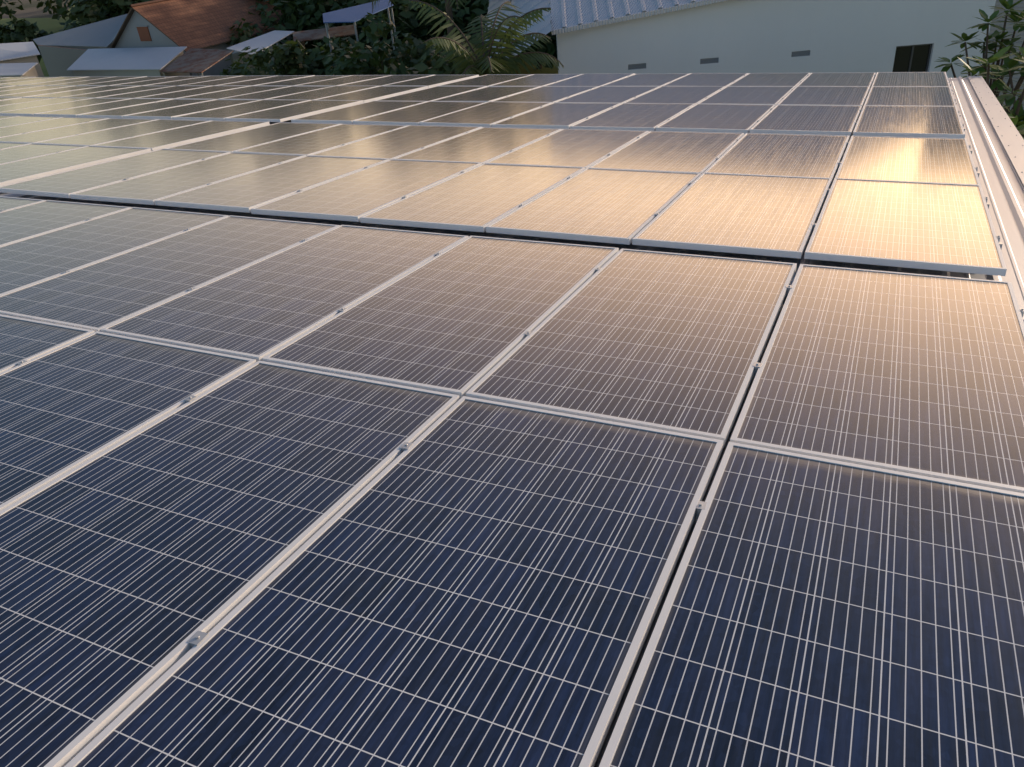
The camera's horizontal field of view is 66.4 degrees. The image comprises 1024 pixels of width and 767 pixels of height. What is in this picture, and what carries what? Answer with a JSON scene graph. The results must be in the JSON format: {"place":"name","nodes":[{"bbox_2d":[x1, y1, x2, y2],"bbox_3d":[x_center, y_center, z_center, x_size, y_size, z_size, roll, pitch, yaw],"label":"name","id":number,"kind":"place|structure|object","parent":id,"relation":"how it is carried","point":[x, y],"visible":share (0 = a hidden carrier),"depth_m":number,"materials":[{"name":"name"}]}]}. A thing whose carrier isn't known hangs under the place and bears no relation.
{"place":"outdoors","nodes":[
{"label":"outdoors","id":0,"kind":"place"},
{"bbox_2d":[0,0,69,18],"bbox_3d":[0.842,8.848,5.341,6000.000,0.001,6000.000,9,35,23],"label":"roof","id":1,"kind":"structure","parent":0,"point":[31,10],"depth_m":152.62,"materials":[{"name":"grey metal"}]},
{"bbox_2d":[0,0,556,74],"bbox_3d":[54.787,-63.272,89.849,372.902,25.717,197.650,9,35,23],"label":"tree","id":2,"kind":"object","parent":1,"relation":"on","point":[346,59],"depth_m":47.97,"materials":[{"name":"green plant"}]},
{"bbox_2d":[0,5,557,76],"bbox_3d":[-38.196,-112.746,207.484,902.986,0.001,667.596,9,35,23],"label":"field","id":3,"kind":"structure","parent":0,"point":[48,25],"depth_m":111.62,"materials":[{"name":"green plant"}]},
{"bbox_2d":[0,0,397,76],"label":"side roofs","id":4,"kind":"structure","parent":3,"relation":"on","point":[85,50],"depth_m":46.48,"materials":[{"name":"metal"}]},
{"bbox_2d":[110,0,291,75],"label":"house","id":5,"kind":"structure","parent":3,"relation":"on","point":[202,24],"depth_m":50.52,"materials":[{"name":"paint"}]},
{"bbox_2d":[0,0,474,75],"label":"tree leaves","id":6,"kind":"object","parent":3,"relation":"on","point":[418,57],"visible":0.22,"depth_m":48.64,"materials":[{"name":"green plant"}]},
{"bbox_2d":[293,25,355,74],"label":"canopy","id":7,"kind":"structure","parent":3,"relation":"on","point":[318,34],"depth_m":40.04,"materials":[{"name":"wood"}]},
{"bbox_2d":[556,0,995,77],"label":"building walls","id":8,"kind":"structure","parent":3,"relation":"on","point":[793,36],"depth_m":22.94,"materials":[{"name":"white paint"}]},
{"bbox_2d":[484,0,550,57],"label":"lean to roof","id":9,"kind":"object","parent":8,"relation":"on","point":[542,26],"visible":0.4,"depth_m":25.24,"materials":[{"name":"grey metal"}]},
{"bbox_2d":[550,0,727,34],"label":"building roof","id":10,"kind":"structure","parent":8,"relation":"on","point":[569,15],"depth_m":22.84,"materials":[{"name":"grey metal"}]},
{"bbox_2d":[987,0,1023,120],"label":"tree","id":11,"kind":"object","parent":3,"relation":"on","point":[1009,28],"depth_m":25.32,"materials":[{"name":"green plant"}]},
{"bbox_3d":[-9.759,0.258,12.242,29.036,9.127,19.363,9,35,23],"label":"warehouse","id":12,"kind":"object","parent":3,"relation":"on","visible":0},
{"bbox_2d":[0,77,1023,766],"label":"roof sheet","id":13,"kind":"object","parent":12,"relation":"on","point":[1002,183],"visible":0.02,"depth_m":5.57,"materials":[{"name":"white metal"}]},
{"bbox_2d":[0,72,1023,766],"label":"panel frames","id":14,"kind":"structure","parent":13,"relation":"on","point":[110,720],"depth_m":3.76,"materials":[{"name":"silver metal"}]},
{"bbox_2d":[0,74,1023,647],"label":"panel clamps","id":15,"kind":"object","parent":13,"relation":"on","point":[196,638],"visible":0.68,"depth_m":3.92,"materials":[{"name":"metal"}]},
{"bbox_2d":[967,76,1023,184],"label":"flashing","id":16,"kind":"object","parent":13,"relation":"attached to","point":[1010,137],"visible":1,"depth_m":8.45,"materials":[{"name":"white metal"}]},
{"bbox_2d":[371,0,563,75],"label":"palm","id":17,"kind":"object","parent":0,"point":[465,59],"depth_m":19.45,"materials":[{"name":"green plant"}]},
{"bbox_2d":[0,72,1023,766],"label":"glass panel","id":18,"kind":"object","parent":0,"point":[466,584],"visible":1,"depth_m":2.73,"materials":[{"name":"blue glass"}]},
{"bbox_2d":[935,0,1023,138],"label":"tree","id":19,"kind":"object","parent":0,"point":[1013,64],"depth_m":16.63,"materials":[{"name":"green plant"}]}
]}

